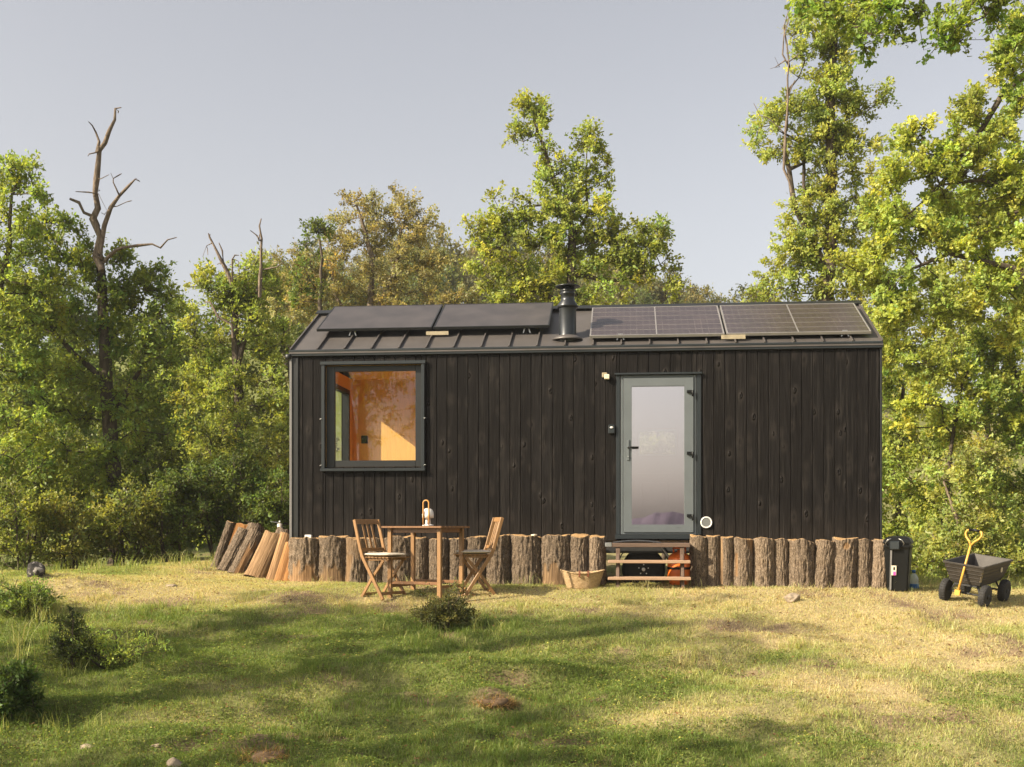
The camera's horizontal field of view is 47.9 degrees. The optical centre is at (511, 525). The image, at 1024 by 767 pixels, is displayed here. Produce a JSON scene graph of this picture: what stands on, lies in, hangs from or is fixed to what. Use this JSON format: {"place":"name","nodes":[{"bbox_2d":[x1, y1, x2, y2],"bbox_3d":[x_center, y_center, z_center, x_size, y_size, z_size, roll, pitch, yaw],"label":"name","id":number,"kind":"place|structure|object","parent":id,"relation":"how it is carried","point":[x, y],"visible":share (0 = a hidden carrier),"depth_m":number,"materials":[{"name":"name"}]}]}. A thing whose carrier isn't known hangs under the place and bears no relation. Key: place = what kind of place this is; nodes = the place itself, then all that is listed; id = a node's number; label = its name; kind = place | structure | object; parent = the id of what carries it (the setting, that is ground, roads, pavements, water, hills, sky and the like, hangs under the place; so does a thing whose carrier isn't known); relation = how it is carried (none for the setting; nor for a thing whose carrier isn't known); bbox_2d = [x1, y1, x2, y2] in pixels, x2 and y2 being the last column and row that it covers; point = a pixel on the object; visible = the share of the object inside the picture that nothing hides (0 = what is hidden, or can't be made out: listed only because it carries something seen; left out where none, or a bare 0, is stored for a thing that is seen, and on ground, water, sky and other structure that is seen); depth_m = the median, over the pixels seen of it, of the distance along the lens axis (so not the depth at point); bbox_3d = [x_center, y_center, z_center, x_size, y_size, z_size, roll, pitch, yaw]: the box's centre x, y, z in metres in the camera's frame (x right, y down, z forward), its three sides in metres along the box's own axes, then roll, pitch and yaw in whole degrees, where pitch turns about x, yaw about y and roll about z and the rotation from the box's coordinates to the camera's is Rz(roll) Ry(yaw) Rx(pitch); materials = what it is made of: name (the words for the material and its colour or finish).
{"place":"outdoors","nodes":[
{"label":"outdoors","id":0,"kind":"place"},
{"bbox_2d":[0,327,1023,766],"bbox_3d":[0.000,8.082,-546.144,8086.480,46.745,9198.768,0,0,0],"label":"ground","id":1,"kind":"structure","parent":0,"point":[776,709],"depth_m":10.11,"materials":[{"name":"green plant"}]},
{"bbox_2d":[0,437,41,563],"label":"bush","id":2,"kind":"object","parent":1,"relation":"on","point":[24,488],"visible":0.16,"depth_m":19.98,"materials":[{"name":"green plant"}]},
{"bbox_2d":[0,657,49,720],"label":"shrub","id":3,"kind":"object","parent":1,"relation":"on","point":[15,693],"visible":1,"depth_m":8.89,"materials":[{"name":"green plant"}]},
{"bbox_2d":[0,573,66,618],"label":"shrub","id":4,"kind":"object","parent":1,"relation":"on","point":[12,599],"visible":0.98,"depth_m":12.31,"materials":[{"name":"green plant"}]},
{"bbox_2d":[0,475,75,570],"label":"bush","id":5,"kind":"object","parent":1,"relation":"on","point":[29,505],"visible":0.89,"depth_m":17.39,"materials":[{"name":"green plant"}]},
{"bbox_2d":[0,149,85,494],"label":"oak tree","id":6,"kind":"object","parent":1,"relation":"on","point":[33,357],"visible":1,"depth_m":18.54,"materials":[{"name":"green plant"}]},
{"bbox_2d":[0,265,105,554],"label":"young tree","id":7,"kind":"object","parent":1,"relation":"on","point":[17,398],"visible":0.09,"depth_m":26.78,"materials":[{"name":"green plant"}]},
{"bbox_2d":[8,422,104,565],"bbox_3d":[-8.021,-0.565,20.485,1.951,2.698,1.628,0,0,0],"label":"bush","id":8,"kind":"object","parent":1,"relation":"on","point":[53,484],"visible":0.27,"depth_m":20.35,"materials":[{"name":"green plant"}]},
{"bbox_2d":[23,488,118,569],"bbox_3d":[-6.898,0.106,17.909,1.360,1.387,1.408,0,0,30],"label":"bush","id":9,"kind":"object","parent":1,"relation":"on","point":[76,544],"visible":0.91,"depth_m":17.74,"materials":[{"name":"green plant"}]},
{"bbox_2d":[42,610,103,669],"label":"shrub","id":10,"kind":"object","parent":1,"relation":"on","point":[67,648],"visible":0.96,"depth_m":10.41,"materials":[{"name":"green plant"}]},
{"bbox_2d":[10,280,142,494],"bbox_3d":[-12.551,-3.312,32.997,4.411,7.706,2.283,0,0,0],"label":"young tree","id":11,"kind":"object","parent":1,"relation":"on","point":[74,346],"visible":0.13,"depth_m":32.72,"materials":[{"name":"green plant"}]},
{"bbox_2d":[5,585,165,661],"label":"long grass","id":12,"kind":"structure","parent":1,"relation":"on","point":[44,618],"depth_m":11.15,"materials":[{"name":"green plant"}]},
{"bbox_2d":[0,107,192,563],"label":"oak tree","id":13,"kind":"object","parent":1,"relation":"on","point":[106,460],"visible":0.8,"depth_m":19.46,"materials":[{"name":"green plant"}]},
{"bbox_2d":[45,623,172,668],"bbox_3d":[-3.689,1.108,10.643,1.084,0.451,0.819,0,0,32],"label":"shrub","id":14,"kind":"object","parent":1,"relation":"on","point":[102,639],"visible":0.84,"depth_m":10.53,"materials":[{"name":"green plant"}]},
{"bbox_2d":[80,473,170,565],"bbox_3d":[-6.209,-0.043,18.268,1.409,1.614,1.418,0,0,0],"label":"bush","id":15,"kind":"object","parent":1,"relation":"on","point":[121,527],"visible":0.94,"depth_m":18.13,"materials":[{"name":"green plant"}]},
{"bbox_2d":[0,549,250,575],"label":"long grass","id":16,"kind":"structure","parent":1,"relation":"on","point":[87,566],"depth_m":16.60,"materials":[{"name":"green plant"}]},
{"bbox_2d":[74,289,227,550],"bbox_3d":[-9.139,-2.503,28.963,4.003,6.932,2.177,0,0,0],"label":"young tree","id":17,"kind":"object","parent":1,"relation":"on","point":[166,322],"visible":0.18,"depth_m":28.78,"materials":[{"name":"green plant"}]},
{"bbox_2d":[121,416,203,557],"bbox_3d":[-6.253,-0.586,20.610,1.768,2.727,1.532,0,0,0],"label":"bush","id":18,"kind":"object","parent":1,"relation":"on","point":[135,451],"visible":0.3,"depth_m":20.41,"materials":[{"name":"green plant"}]},
{"bbox_2d":[129,460,225,563],"bbox_3d":[-5.551,-0.172,18.828,1.465,1.787,1.351,0,0,41],"label":"bush","id":19,"kind":"object","parent":1,"relation":"on","point":[172,485],"visible":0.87,"depth_m":18.72,"materials":[{"name":"green plant"}]},
{"bbox_2d":[125,295,264,541],"bbox_3d":[-8.601,-2.719,30.895,3.863,7.100,2.477,0,0,0],"label":"young tree","id":20,"kind":"object","parent":1,"relation":"on","point":[245,361],"visible":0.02,"depth_m":30.91,"materials":[{"name":"green plant"}]},
{"bbox_2d":[172,444,272,558],"bbox_3d":[-4.779,-0.372,19.283,1.569,1.995,1.491,0,0,43],"label":"bush","id":21,"kind":"object","parent":1,"relation":"on","point":[233,476],"visible":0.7,"depth_m":19.13,"materials":[{"name":"green plant"}]},
{"bbox_2d":[211,520,235,566],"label":"log","id":22,"kind":"object","parent":1,"relation":"on","point":[225,539],"visible":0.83,"depth_m":16.68,"materials":[{"name":"brown wood"}]},
{"bbox_2d":[152,219,301,550],"bbox_3d":[-5.652,-2.684,23.433,2.941,6.871,2.070,0,0,-26],"label":"oak tree","id":23,"kind":"object","parent":1,"relation":"on","point":[224,299],"visible":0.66,"depth_m":23.36,"materials":[{"name":"green plant"}]},
{"bbox_2d":[176,392,280,545],"bbox_3d":[-5.231,-0.881,21.471,1.798,3.158,1.498,0,0,32],"label":"bush","id":24,"kind":"object","parent":1,"relation":"on","point":[245,434],"visible":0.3,"depth_m":21.32,"materials":[{"name":"green plant"}]},
{"bbox_2d":[216,527,248,571],"bbox_3d":[-3.966,0.359,16.471,0.236,0.725,0.187,18,-23,8],"label":"log","id":25,"kind":"object","parent":1,"relation":"on","point":[232,550],"visible":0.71,"depth_m":16.40,"materials":[{"name":"brown wood"}]},
{"bbox_2d":[227,528,262,573],"bbox_3d":[-3.708,0.386,16.121,0.272,0.724,0.213,18,-23,8],"label":"log","id":26,"kind":"object","parent":1,"relation":"on","point":[249,546],"visible":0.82,"depth_m":16.05,"materials":[{"name":"brown wood"}]},
{"bbox_2d":[0,607,506,741],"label":"long grass","id":27,"kind":"structure","parent":1,"relation":"on","point":[116,688],"depth_m":10.39,"materials":[{"name":"green plant"}]},
{"bbox_2d":[219,460,289,533],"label":"bush","id":28,"kind":"object","parent":1,"relation":"on","point":[266,504],"visible":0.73,"depth_m":18.96,"materials":[{"name":"green plant"}]},
{"bbox_2d":[229,742,292,763],"bbox_3d":[-1.732,1.604,8.002,0.578,0.229,0.389,0,0,0],"label":"turf clod","id":29,"kind":"object","parent":1,"relation":"on","point":[263,754],"visible":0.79,"depth_m":7.93,"materials":[{"name":"soil"}]},
{"bbox_2d":[243,530,279,578],"bbox_3d":[-3.401,0.415,15.818,0.325,0.709,0.195,17,-23,7],"label":"log","id":30,"kind":"object","parent":1,"relation":"on","point":[260,564],"visible":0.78,"depth_m":15.74,"materials":[{"name":"brown wood"}]},
{"bbox_2d":[248,407,289,531],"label":"bush","id":31,"kind":"object","parent":1,"relation":"on","point":[281,433],"visible":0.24,"depth_m":20.20,"materials":[{"name":"green plant"}]},
{"bbox_2d":[265,532,289,580],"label":"log","id":32,"kind":"object","parent":1,"relation":"on","point":[284,537],"visible":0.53,"depth_m":15.34,"materials":[{"name":"brown wood"}]},
{"bbox_2d":[274,542,288,581],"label":"log","id":33,"kind":"object","parent":1,"relation":"on","point":[281,569],"visible":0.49,"depth_m":15.03,"materials":[{"name":"brown wood"}]},
{"bbox_2d":[229,265,340,525],"bbox_3d":[-6.078,-3.287,31.987,4.077,7.826,2.189,0,0,0],"label":"young tree","id":34,"kind":"object","parent":1,"relation":"on","point":[281,348],"visible":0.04,"depth_m":31.84,"materials":[{"name":"green plant"}]},
{"bbox_2d":[288,537,318,582],"bbox_3d":[-2.645,0.454,14.745,0.456,0.627,0.303,0,0,6],"label":"log","id":35,"kind":"object","parent":1,"relation":"on","point":[303,562],"visible":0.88,"depth_m":14.62,"materials":[{"name":"brown wood"}]},
{"bbox_2d":[286,213,338,311],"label":"oak sapling","id":36,"kind":"object","parent":1,"relation":"on","point":[313,227],"visible":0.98,"depth_m":26.98,"materials":[{"name":"green plant"}]},
{"bbox_2d":[296,252,367,332],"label":"hillside tree","id":37,"kind":"object","parent":1,"relation":"on","point":[350,278],"visible":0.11,"depth_m":54.57,"materials":[{"name":"green plant"}]},
{"bbox_2d":[318,535,348,582],"bbox_3d":[-2.276,0.449,14.708,0.454,0.653,0.289,0,0,6],"label":"log","id":38,"kind":"object","parent":1,"relation":"on","point":[332,556],"visible":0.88,"depth_m":14.59,"materials":[{"name":"brown wood"}]},
{"bbox_2d":[345,537,366,582],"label":"log","id":39,"kind":"object","parent":1,"relation":"on","point":[355,570],"visible":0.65,"depth_m":14.56,"materials":[{"name":"brown wood"}]},
{"bbox_2d":[366,537,382,582],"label":"log","id":40,"kind":"object","parent":1,"relation":"on","point":[373,565],"visible":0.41,"depth_m":14.55,"materials":[{"name":"brown wood"}]},
{"bbox_2d":[263,179,488,329],"bbox_3d":[-3.259,-3.842,28.009,5.586,9.128,2.056,0,0,0],"label":"evergreen oak","id":41,"kind":"object","parent":1,"relation":"on","point":[394,279],"visible":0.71,"depth_m":27.86,"materials":[{"name":"green plant"}]},
{"bbox_2d":[353,519,408,600],"bbox_3d":[-1.506,0.389,13.329,0.530,0.924,0.422,0,0,36],"label":"folding chair","id":42,"kind":"object","parent":1,"relation":"on","point":[382,559],"visible":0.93,"depth_m":13.33,"materials":[{"name":"brown wood"}]},
{"bbox_2d":[356,229,424,304],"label":"hillside tree","id":43,"kind":"object","parent":1,"relation":"on","point":[386,253],"visible":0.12,"depth_m":60.18,"materials":[{"name":"green plant"}]},
{"bbox_2d":[382,535,410,583],"bbox_3d":[-1.439,0.444,14.620,0.466,0.652,0.306,0,0,6],"label":"log","id":44,"kind":"object","parent":1,"relation":"on","point":[401,544],"visible":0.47,"depth_m":14.50,"materials":[{"name":"brown wood"}]},
{"bbox_2d":[416,537,428,578],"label":"log","id":45,"kind":"object","parent":1,"relation":"on","point":[422,554],"visible":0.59,"depth_m":14.50,"materials":[{"name":"brown wood"}]},
{"bbox_2d":[381,526,469,599],"bbox_3d":[-0.996,0.437,13.321,0.800,0.860,0.655,0,0,27],"label":"bistro table","id":46,"kind":"object","parent":1,"relation":"on","point":[413,531],"visible":0.92,"depth_m":13.23,"materials":[{"name":"brown wood"}]},
{"bbox_2d":[391,265,470,304],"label":"hillside tree","id":47,"kind":"object","parent":1,"relation":"on","point":[445,273],"visible":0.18,"depth_m":55.67,"materials":[{"name":"green plant"}]},
{"bbox_2d":[399,221,465,295],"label":"hillside tree","id":48,"kind":"object","parent":1,"relation":"on","point":[440,237],"visible":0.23,"depth_m":61.97,"materials":[{"name":"green plant"}]},
{"bbox_2d":[401,243,465,303],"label":"hillside tree","id":49,"kind":"object","parent":1,"relation":"on","point":[456,277],"visible":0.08,"depth_m":59.36,"materials":[{"name":"green plant"}]},
{"bbox_2d":[428,538,448,583],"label":"log","id":50,"kind":"object","parent":1,"relation":"on","point":[432,557],"visible":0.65,"depth_m":14.46,"materials":[{"name":"brown wood"}]},
{"bbox_2d":[405,577,480,629],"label":"shrub","id":51,"kind":"object","parent":1,"relation":"on","point":[448,611],"visible":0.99,"depth_m":11.74,"materials":[{"name":"green plant"}]},
{"bbox_2d":[448,538,466,584],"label":"log","id":52,"kind":"object","parent":1,"relation":"on","point":[453,565],"visible":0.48,"depth_m":14.45,"materials":[{"name":"brown wood"}]},
{"bbox_2d":[466,536,487,584],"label":"log","id":53,"kind":"object","parent":1,"relation":"on","point":[476,543],"visible":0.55,"depth_m":14.41,"materials":[{"name":"brown wood"}]},
{"bbox_2d":[453,517,503,595],"bbox_3d":[-0.400,0.363,13.592,0.530,0.924,0.422,0,0,-14],"label":"folding chair","id":54,"kind":"object","parent":1,"relation":"on","point":[491,545],"visible":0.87,"depth_m":13.45,"materials":[{"name":"brown wood"}]},
{"bbox_2d":[455,242,522,303],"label":"hillside tree","id":55,"kind":"object","parent":1,"relation":"on","point":[473,277],"visible":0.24,"depth_m":59.91,"materials":[{"name":"green plant"}]},
{"bbox_2d":[468,693,521,710],"bbox_3d":[-0.160,1.457,9.454,0.511,0.217,0.358,0,0,0],"label":"turf clod","id":56,"kind":"object","parent":1,"relation":"on","point":[500,701],"visible":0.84,"depth_m":9.37,"materials":[{"name":"soil"}]},
{"bbox_2d":[485,534,510,585],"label":"log","id":57,"kind":"object","parent":1,"relation":"on","point":[498,566],"visible":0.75,"depth_m":14.38,"materials":[{"name":"brown wood"}]},
{"bbox_2d":[0,561,1023,766],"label":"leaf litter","id":58,"kind":"object","parent":1,"relation":"on","point":[531,652],"visible":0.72,"depth_m":10.73,"materials":[{"name":"brown plant"}]},
{"bbox_2d":[0,608,1023,766],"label":"clover","id":59,"kind":"object","parent":1,"relation":"on","point":[366,723],"visible":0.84,"depth_m":9.20,"materials":[{"name":"green plant"}]},
{"bbox_2d":[510,534,541,585],"bbox_3d":[0.185,0.446,14.464,0.449,0.676,0.300,0,0,6],"label":"log","id":60,"kind":"object","parent":1,"relation":"on","point":[525,553],"visible":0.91,"depth_m":14.35,"materials":[{"name":"brown wood"}]},
{"bbox_2d":[540,534,570,585],"bbox_3d":[0.558,0.443,14.431,0.461,0.674,0.301,0,0,6],"label":"log","id":61,"kind":"object","parent":1,"relation":"on","point":[555,551],"visible":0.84,"depth_m":14.31,"materials":[{"name":"brown wood"}]},
{"bbox_2d":[456,86,691,305],"bbox_3d":[1.213,-3.829,22.503,4.596,9.374,1.379,0,0,0],"label":"oak tree","id":62,"kind":"object","parent":1,"relation":"on","point":[627,260],"visible":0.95,"depth_m":22.39,"materials":[{"name":"green plant"}]},
{"bbox_2d":[570,533,589,571],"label":"log","id":63,"kind":"object","parent":1,"relation":"on","point":[579,556],"visible":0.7,"depth_m":14.29,"materials":[{"name":"brown wood"}]},
{"bbox_2d":[560,569,604,588],"bbox_3d":[0.856,0.648,13.977,0.546,0.233,0.376,0,0,4],"label":"basket","id":64,"kind":"object","parent":1,"relation":"on","point":[583,580],"visible":0.98,"depth_m":13.86,"materials":[{"name":"wicker"}]},
{"bbox_2d":[285,284,882,583],"bbox_3d":[0.969,-1.147,16.063,7.595,3.959,3.051,0,0,6],"label":"cabin","id":65,"kind":"object","parent":1,"relation":"on","point":[666,423],"visible":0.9,"depth_m":14.66,"materials":[{"name":"dark stained wood boards"},{"name":"dark metal"},{"name":"glass"}]},
{"bbox_2d":[336,384,349,460],"bbox_3d":[-2.630,-1.005,16.425,0.100,2.110,2.280,0,0,6],"label":"side window","id":66,"kind":"structure","parent":65,"relation":"in","point":[346,393],"depth_m":17.50,"materials":[{"name":"black metal"}]},
{"bbox_2d":[320,360,425,471],"bbox_3d":[-1.792,-1.413,14.905,1.398,1.421,0.150,0,0,6],"label":"window","id":67,"kind":"structure","parent":65,"relation":"in","point":[328,373],"depth_m":14.91,"materials":[{"name":"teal metal"}]},
{"bbox_2d":[620,375,695,533],"bbox_3d":[1.845,-0.894,14.521,0.950,2.013,0.153,0,0,6],"label":"door","id":68,"kind":"structure","parent":65,"relation":"in","point":[658,412],"depth_m":14.54,"materials":[{"name":"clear glass"}]},
{"bbox_2d":[588,535,606,585],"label":"log","id":69,"kind":"object","parent":1,"relation":"on","point":[596,553],"visible":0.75,"depth_m":14.28,"materials":[{"name":"brown wood"}]},
{"bbox_2d":[588,248,660,304],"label":"hillside tree","id":70,"kind":"object","parent":1,"relation":"on","point":[622,288],"visible":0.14,"depth_m":60.94,"materials":[{"name":"green plant"}]},
{"bbox_2d":[610,284,667,304],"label":"hillside tree","id":71,"kind":"object","parent":1,"relation":"on","point":[643,295],"visible":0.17,"depth_m":57.35,"materials":[{"name":"green plant"}]},
{"bbox_2d":[605,542,690,588],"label":"door steps","id":72,"kind":"structure","parent":1,"relation":"on","point":[618,577],"depth_m":13.99,"materials":[{"name":"brown wood"}]},
{"bbox_2d":[624,263,701,304],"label":"hillside tree","id":73,"kind":"object","parent":1,"relation":"on","point":[662,297],"visible":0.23,"depth_m":62.11,"materials":[{"name":"green plant"}]},
{"bbox_2d":[667,547,689,584],"bbox_3d":[2.084,0.494,14.333,0.301,0.480,0.301,0,0,6],"label":"gas bottle","id":74,"kind":"object","parent":1,"relation":"on","point":[673,569],"visible":0.71,"depth_m":14.22,"materials":[{"name":"orange metal"}]},
{"bbox_2d":[689,534,707,586],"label":"log","id":75,"kind":"object","parent":1,"relation":"on","point":[698,556],"visible":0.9,"depth_m":14.16,"materials":[{"name":"brown wood"}]},
{"bbox_2d":[397,580,1023,766],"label":"long grass","id":76,"kind":"structure","parent":1,"relation":"on","point":[834,656],"depth_m":10.19,"materials":[{"name":"green plant"}]},
{"bbox_2d":[706,535,719,586],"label":"log","id":77,"kind":"object","parent":1,"relation":"on","point":[713,558],"visible":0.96,"depth_m":14.16,"materials":[{"name":"brown wood"}]},
{"bbox_2d":[720,536,733,586],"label":"log","id":78,"kind":"object","parent":1,"relation":"on","point":[726,561],"visible":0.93,"depth_m":14.14,"materials":[{"name":"brown wood"}]},
{"bbox_2d":[733,537,753,587],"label":"log","id":79,"kind":"object","parent":1,"relation":"on","point":[743,566],"visible":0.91,"depth_m":14.10,"materials":[{"name":"brown wood"}]},
{"bbox_2d":[753,537,774,587],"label":"log","id":80,"kind":"object","parent":1,"relation":"on","point":[764,563],"visible":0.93,"depth_m":14.07,"materials":[{"name":"brown wood"}]},
{"bbox_2d":[774,538,788,586],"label":"log","id":81,"kind":"object","parent":1,"relation":"on","point":[781,551],"visible":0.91,"depth_m":14.07,"materials":[{"name":"brown wood"}]},
{"bbox_2d":[787,538,814,587],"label":"log","id":82,"kind":"object","parent":1,"relation":"on","point":[801,561],"visible":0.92,"depth_m":14.01,"materials":[{"name":"brown wood"}]},
{"bbox_2d":[738,0,901,303],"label":"tall oak tree","id":83,"kind":"object","parent":1,"relation":"on","point":[837,139],"visible":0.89,"depth_m":20.41,"materials":[{"name":"green plant"}]},
{"bbox_2d":[814,539,834,588],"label":"log","id":84,"kind":"object","parent":1,"relation":"on","point":[824,562],"visible":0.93,"depth_m":14.00,"materials":[{"name":"brown wood"}]},
{"bbox_2d":[832,537,858,588],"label":"log","id":85,"kind":"object","parent":1,"relation":"on","point":[845,566],"visible":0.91,"depth_m":13.96,"materials":[{"name":"brown wood"}]},
{"bbox_2d":[856,538,872,587],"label":"log","id":86,"kind":"object","parent":1,"relation":"on","point":[864,561],"visible":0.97,"depth_m":13.97,"materials":[{"name":"brown wood"}]},
{"bbox_2d":[871,539,886,588],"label":"log","id":87,"kind":"object","parent":1,"relation":"on","point":[878,576],"visible":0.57,"depth_m":13.93,"materials":[{"name":"brown wood"}]},
{"bbox_2d":[883,536,913,591],"bbox_3d":[4.619,0.455,13.778,0.324,0.660,0.413,0,0,24],"label":"wheelie bin","id":88,"kind":"object","parent":1,"relation":"on","point":[898,553],"visible":0.98,"depth_m":13.66,"materials":[{"name":"black plastic"}]},
{"bbox_2d":[784,0,1023,92],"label":"overhanging oak","id":89,"kind":"object","parent":1,"relation":"on","point":[951,41],"visible":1,"depth_m":12.73,"materials":[{"name":"green plant"}]},
{"bbox_2d":[870,310,937,577],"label":"hazel tree","id":90,"kind":"object","parent":1,"relation":"on","point":[900,518],"visible":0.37,"depth_m":22.34,"materials":[{"name":"green plant"}]},
{"bbox_2d":[816,0,1023,354],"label":"oak tree","id":91,"kind":"object","parent":1,"relation":"on","point":[945,219],"visible":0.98,"depth_m":17.12,"materials":[{"name":"green plant"}]},
{"bbox_2d":[885,528,988,581],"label":"bush","id":92,"kind":"object","parent":1,"relation":"on","point":[954,548],"visible":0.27,"depth_m":19.85,"materials":[{"name":"green plant"}]},
{"bbox_2d":[854,252,1023,554],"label":"hazel tree","id":93,"kind":"object","parent":1,"relation":"on","point":[962,269],"visible":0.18,"depth_m":25.32,"materials":[{"name":"green plant"}]},
{"bbox_2d":[882,293,1019,544],"bbox_3d":[7.752,-1.437,20.985,2.802,5.666,1.356,0,0,0],"label":"hazel tree","id":94,"kind":"object","parent":1,"relation":"on","point":[967,415],"visible":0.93,"depth_m":20.85,"materials":[{"name":"green plant"}]},
{"bbox_2d":[910,568,1023,588],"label":"long grass","id":95,"kind":"structure","parent":1,"relation":"on","point":[936,579],"depth_m":15.85,"materials":[{"name":"green plant"}]},
{"bbox_2d":[912,528,1023,582],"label":"bush","id":96,"kind":"object","parent":1,"relation":"on","point":[1020,572],"visible":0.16,"depth_m":20.50,"materials":[{"name":"green plant"}]},
{"bbox_2d":[917,430,1023,570],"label":"hazel tree","id":97,"kind":"object","parent":1,"relation":"on","point":[964,471],"visible":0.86,"depth_m":20.23,"materials":[{"name":"green plant"}]},
{"bbox_2d":[938,528,1013,607],"bbox_3d":[5.399,0.443,13.351,0.534,0.893,0.958,11,12,41],"label":"garden cart","id":98,"kind":"object","parent":1,"relation":"on","point":[967,572],"visible":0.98,"depth_m":13.20,"materials":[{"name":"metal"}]},
{"bbox_2d":[937,528,1023,582],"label":"bush","id":99,"kind":"object","parent":1,"relation":"on","point":[1020,552],"visible":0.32,"depth_m":19.96,"materials":[{"name":"green plant"}]},
{"bbox_2d":[955,318,1023,547],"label":"hazel tree","id":100,"kind":"object","parent":1,"relation":"on","point":[1010,421],"visible":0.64,"depth_m":21.42,"materials":[{"name":"green plant"}]},
{"bbox_2d":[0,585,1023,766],"bbox_3d":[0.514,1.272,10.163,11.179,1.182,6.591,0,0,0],"label":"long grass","id":101,"kind":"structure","parent":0,"point":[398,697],"depth_m":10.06,"materials":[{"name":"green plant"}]},
{"bbox_2d":[0,0,1023,408],"label":"sky","id":102,"kind":"structure","parent":0,"point":[233,115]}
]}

